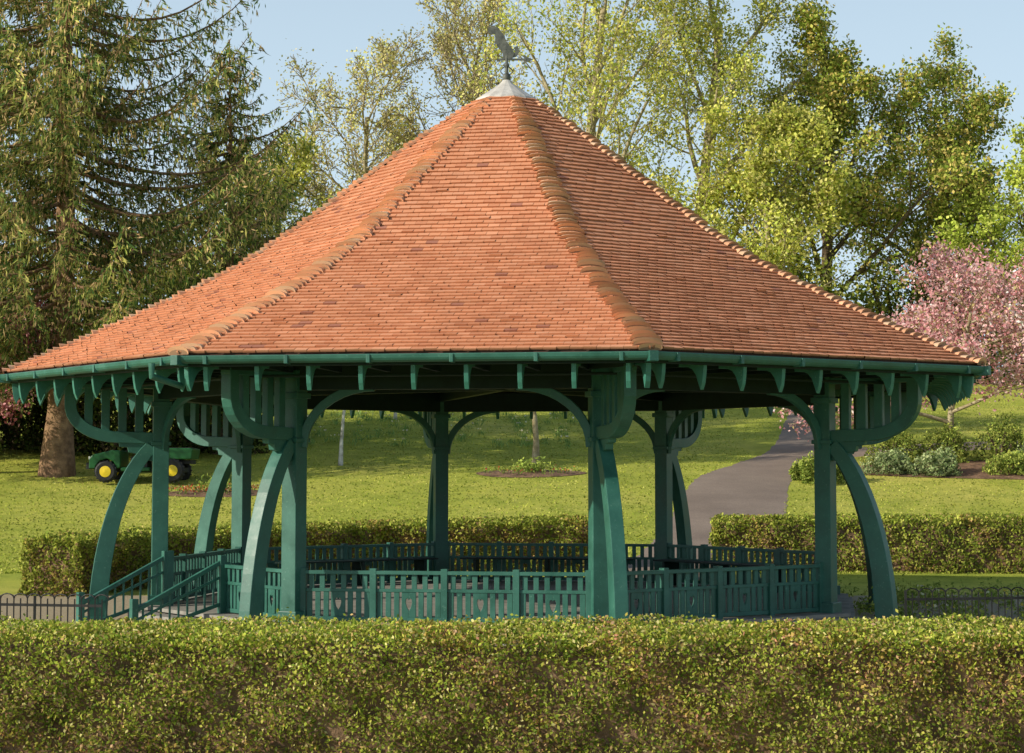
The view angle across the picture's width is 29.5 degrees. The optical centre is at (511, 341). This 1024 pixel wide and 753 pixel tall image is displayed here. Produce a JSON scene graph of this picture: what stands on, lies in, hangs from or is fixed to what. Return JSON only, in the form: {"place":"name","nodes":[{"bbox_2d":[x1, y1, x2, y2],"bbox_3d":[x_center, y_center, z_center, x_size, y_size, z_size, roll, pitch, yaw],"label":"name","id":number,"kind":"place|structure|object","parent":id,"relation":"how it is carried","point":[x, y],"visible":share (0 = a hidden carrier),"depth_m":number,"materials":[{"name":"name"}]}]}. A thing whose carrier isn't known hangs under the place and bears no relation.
{"place":"outdoors","nodes":[
{"label":"outdoors","id":0,"kind":"place"},
{"bbox_2d":[0,384,1023,595],"bbox_3d":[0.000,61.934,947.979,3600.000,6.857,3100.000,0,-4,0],"label":"ground","id":1,"kind":"structure","parent":0,"point":[751,446],"depth_m":58.72,"materials":[{"name":"green plant"}]},
{"bbox_2d":[0,292,56,426],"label":"cherry tree","id":2,"kind":"object","parent":1,"relation":"on","point":[5,405],"visible":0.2,"depth_m":61.19,"materials":[{"name":"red plant"}]},
{"bbox_2d":[0,8,114,336],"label":"conifer tree","id":3,"kind":"object","parent":1,"relation":"on","point":[33,261],"visible":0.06,"depth_m":66.49,"materials":[{"name":"green plant"}]},
{"bbox_2d":[0,361,269,455],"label":"shrubbery","id":4,"kind":"object","parent":1,"relation":"on","point":[12,437],"visible":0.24,"depth_m":65.19,"materials":[{"name":"green plant"}]},
{"bbox_2d":[86,448,199,482],"bbox_3d":[-11.277,3.665,59.488,3.245,1.333,1.550,0,-4,0],"label":"utility vehicle","id":5,"kind":"object","parent":1,"relation":"on","point":[181,460],"visible":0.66,"depth_m":58.81,"materials":[{"name":"green metal"}]},
{"bbox_2d":[0,0,323,477],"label":"conifer tree","id":6,"kind":"object","parent":1,"relation":"on","point":[59,144],"visible":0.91,"depth_m":59.84,"materials":[{"name":"green plant"}]},
{"bbox_2d":[169,473,258,496],"bbox_3d":[-8.754,4.202,57.083,3.124,0.715,1.810,0,-4,0],"label":"flower bed","id":7,"kind":"object","parent":1,"relation":"on","point":[198,491],"visible":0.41,"depth_m":56.80,"materials":[{"name":"brown plant"}]},
{"bbox_2d":[111,40,333,434],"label":"conifer tree","id":8,"kind":"object","parent":1,"relation":"on","point":[241,149],"visible":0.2,"depth_m":69.24,"materials":[{"name":"green plant"}]},
{"bbox_2d":[185,114,341,285],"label":"deciduous tree","id":9,"kind":"object","parent":1,"relation":"on","point":[303,153],"visible":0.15,"depth_m":103.84,"materials":[{"name":"green plant"}]},
{"bbox_2d":[17,513,587,596],"bbox_3d":[-4.165,4.457,41.370,13.478,1.489,3.463,2,-5,-33],"label":"hedge","id":10,"kind":"object","parent":1,"relation":"on","point":[61,561],"visible":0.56,"depth_m":41.59,"materials":[{"name":"green plant"}]},
{"bbox_2d":[214,24,437,261],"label":"deciduous tree","id":11,"kind":"object","parent":1,"relation":"on","point":[390,145],"visible":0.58,"depth_m":107.49,"materials":[{"name":"green plant"}]},
{"bbox_2d":[338,410,345,465],"bbox_3d":[-4.923,0.377,63.375,4.177,7.528,4.081,1,-4,-21],"label":"birch tree","id":12,"kind":"object","parent":1,"relation":"on","point":[340,459],"depth_m":62.87,"materials":[{"name":"white plant"}]},
{"bbox_2d":[258,410,577,448],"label":"daffodils","id":13,"kind":"object","parent":1,"relation":"on","point":[518,421],"visible":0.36,"depth_m":70.69,"materials":[{"name":"green plant"}]},
{"bbox_2d":[369,0,596,139],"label":"deciduous tree","id":14,"kind":"object","parent":1,"relation":"on","point":[445,47],"visible":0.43,"depth_m":107.75,"materials":[{"name":"green plant"}]},
{"bbox_2d":[0,607,1023,752],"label":"hedge","id":15,"kind":"object","parent":1,"relation":"on","point":[682,686],"visible":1,"depth_m":16.22,"materials":[{"name":"green plant"}]},
{"bbox_2d":[0,594,1023,645],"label":"gravel apron","id":16,"kind":"object","parent":1,"relation":"on","point":[118,607],"visible":0.13,"depth_m":33.70,"materials":[{"name":"grey gravel"}]},
{"bbox_2d":[0,25,990,645],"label":"bandstand","id":17,"kind":"structure","parent":16,"relation":"on","point":[506,245],"depth_m":28.12,"materials":[{"name":"tile"}]},
{"bbox_2d":[0,587,1023,645],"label":"iron railing","id":18,"kind":"object","parent":16,"relation":"on","point":[94,605],"visible":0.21,"depth_m":26.41,"materials":[{"name":"black metal"}]},
{"bbox_2d":[837,568,1023,625],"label":"bedding plants","id":19,"kind":"object","parent":16,"relation":"on","point":[862,605],"visible":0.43,"depth_m":33.58,"materials":[{"name":"green plant"}]},
{"bbox_2d":[1,202,1023,384],"bbox_3d":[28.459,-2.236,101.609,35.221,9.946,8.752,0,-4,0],"label":"woodland","id":20,"kind":"object","parent":1,"relation":"on","point":[917,296],"visible":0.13,"depth_m":100.71,"materials":[{"name":"green plant"}]},
{"bbox_2d":[476,456,586,476],"bbox_3d":[0.597,3.848,60.032,3.436,0.712,1.908,0,-4,0],"label":"flower bed","id":21,"kind":"object","parent":1,"relation":"on","point":[533,470],"visible":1,"depth_m":59.83,"materials":[{"name":"green plant"}]},
{"bbox_2d":[531,412,539,464],"bbox_3d":[-0.105,0.856,63.285,5.851,6.529,3.950,3,-5,-34],"label":"trunk","id":22,"kind":"object","parent":1,"relation":"on","point":[535,452],"depth_m":62.51,"materials":[{"name":"brown plant"}]},
{"bbox_2d":[463,0,717,193],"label":"deciduous tree","id":23,"kind":"object","parent":1,"relation":"on","point":[595,84],"visible":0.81,"depth_m":99.71,"materials":[{"name":"green plant"}]},
{"bbox_2d":[600,0,839,259],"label":"deciduous tree","id":24,"kind":"object","parent":1,"relation":"on","point":[738,65],"visible":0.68,"depth_m":101.53,"materials":[{"name":"green plant"}]},
{"bbox_2d":[650,92,877,302],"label":"deciduous tree","id":25,"kind":"object","parent":1,"relation":"on","point":[753,176],"visible":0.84,"depth_m":95.60,"materials":[{"name":"green plant"}]},
{"bbox_2d":[788,453,813,479],"bbox_3d":[8.964,3.835,59.224,1.132,0.990,0.892,0,-4,0],"label":"shrub","id":26,"kind":"object","parent":1,"relation":"on","point":[794,472],"visible":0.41,"depth_m":59.09,"materials":[{"name":"green plant"}]},
{"bbox_2d":[798,451,844,483],"bbox_3d":[9.306,3.760,58.510,1.476,1.256,1.285,0,-4,0],"label":"shrub","id":27,"kind":"object","parent":1,"relation":"on","point":[839,478],"visible":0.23,"depth_m":58.36,"materials":[{"name":"green plant"}]},
{"bbox_2d":[686,0,1003,314],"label":"deciduous tree","id":28,"kind":"object","parent":1,"relation":"on","point":[824,87],"visible":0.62,"depth_m":101.45,"materials":[{"name":"green plant"}]},
{"bbox_2d":[708,510,1023,573],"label":"hedge","id":29,"kind":"object","parent":1,"relation":"on","point":[954,543],"visible":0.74,"depth_m":43.06,"materials":[{"name":"green plant"}]},
{"bbox_2d":[773,232,1023,447],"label":"cherry tree","id":30,"kind":"object","parent":1,"relation":"on","point":[935,323],"visible":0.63,"depth_m":62.12,"materials":[{"name":"pink blossom"},{"name":"bark"}]},
{"bbox_2d":[833,22,1023,308],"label":"deciduous tree","id":31,"kind":"object","parent":1,"relation":"on","point":[977,119],"visible":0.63,"depth_m":103.57,"materials":[{"name":"green plant"}]},
{"bbox_2d":[859,460,1023,478],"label":"planting bed","id":32,"kind":"object","parent":1,"relation":"on","point":[971,469],"visible":0.41,"depth_m":60.08,"materials":[{"name":"soil"}]},
{"bbox_2d":[860,447,916,474],"bbox_3d":[11.685,3.741,60.470,1.749,1.003,1.496,0,-4,0],"label":"shrub","id":33,"kind":"object","parent":32,"relation":"on","point":[896,462],"visible":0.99,"depth_m":60.29,"materials":[{"name":"green plant"}]},
{"bbox_2d":[859,429,925,464],"bbox_3d":[12.266,3.374,62.519,2.190,1.426,1.834,0,-4,0],"label":"shrub","id":34,"kind":"object","parent":32,"relation":"on","point":[893,442],"visible":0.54,"depth_m":62.40,"materials":[{"name":"green plant"}]},
{"bbox_2d":[907,442,962,475],"bbox_3d":[13.060,3.694,60.103,1.708,1.148,1.376,0,-4,0],"label":"shrub","id":35,"kind":"object","parent":32,"relation":"on","point":[935,463],"visible":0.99,"depth_m":59.89,"materials":[{"name":"green plant"}]},
{"bbox_2d":[916,416,971,462],"bbox_3d":[13.893,3.229,62.757,1.977,1.634,1.565,0,-4,0],"label":"shrub","id":36,"kind":"object","parent":32,"relation":"on","point":[952,434],"visible":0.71,"depth_m":62.61,"materials":[{"name":"green plant"}]},
{"bbox_2d":[966,412,1023,460],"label":"shrub","id":37,"kind":"object","parent":32,"relation":"on","point":[1005,441],"visible":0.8,"depth_m":62.80,"materials":[{"name":"green plant"}]},
{"bbox_2d":[982,448,1023,474],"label":"shrub","id":38,"kind":"object","parent":32,"relation":"on","point":[1010,463],"visible":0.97,"depth_m":59.97,"materials":[{"name":"green plant"}]},
{"bbox_2d":[928,117,1023,307],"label":"deciduous tree","id":39,"kind":"object","parent":1,"relation":"on","point":[963,241],"visible":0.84,"depth_m":95.52,"materials":[{"name":"green plant"}]},
{"bbox_2d":[0,0,1023,384],"label":"sky","id":40,"kind":"structure","parent":0,"point":[885,30],"materials":[{"name":"blue"}]},
{"bbox_2d":[628,405,813,577],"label":"path","id":41,"kind":"structure","parent":0,"point":[757,485],"depth_m":57.12,"materials":[{"name":"grey asphalt"}]},
{"bbox_2d":[760,441,1022,457],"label":"path","id":42,"kind":"structure","parent":0,"point":[860,452],"depth_m":65.87,"materials":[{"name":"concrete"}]}
]}

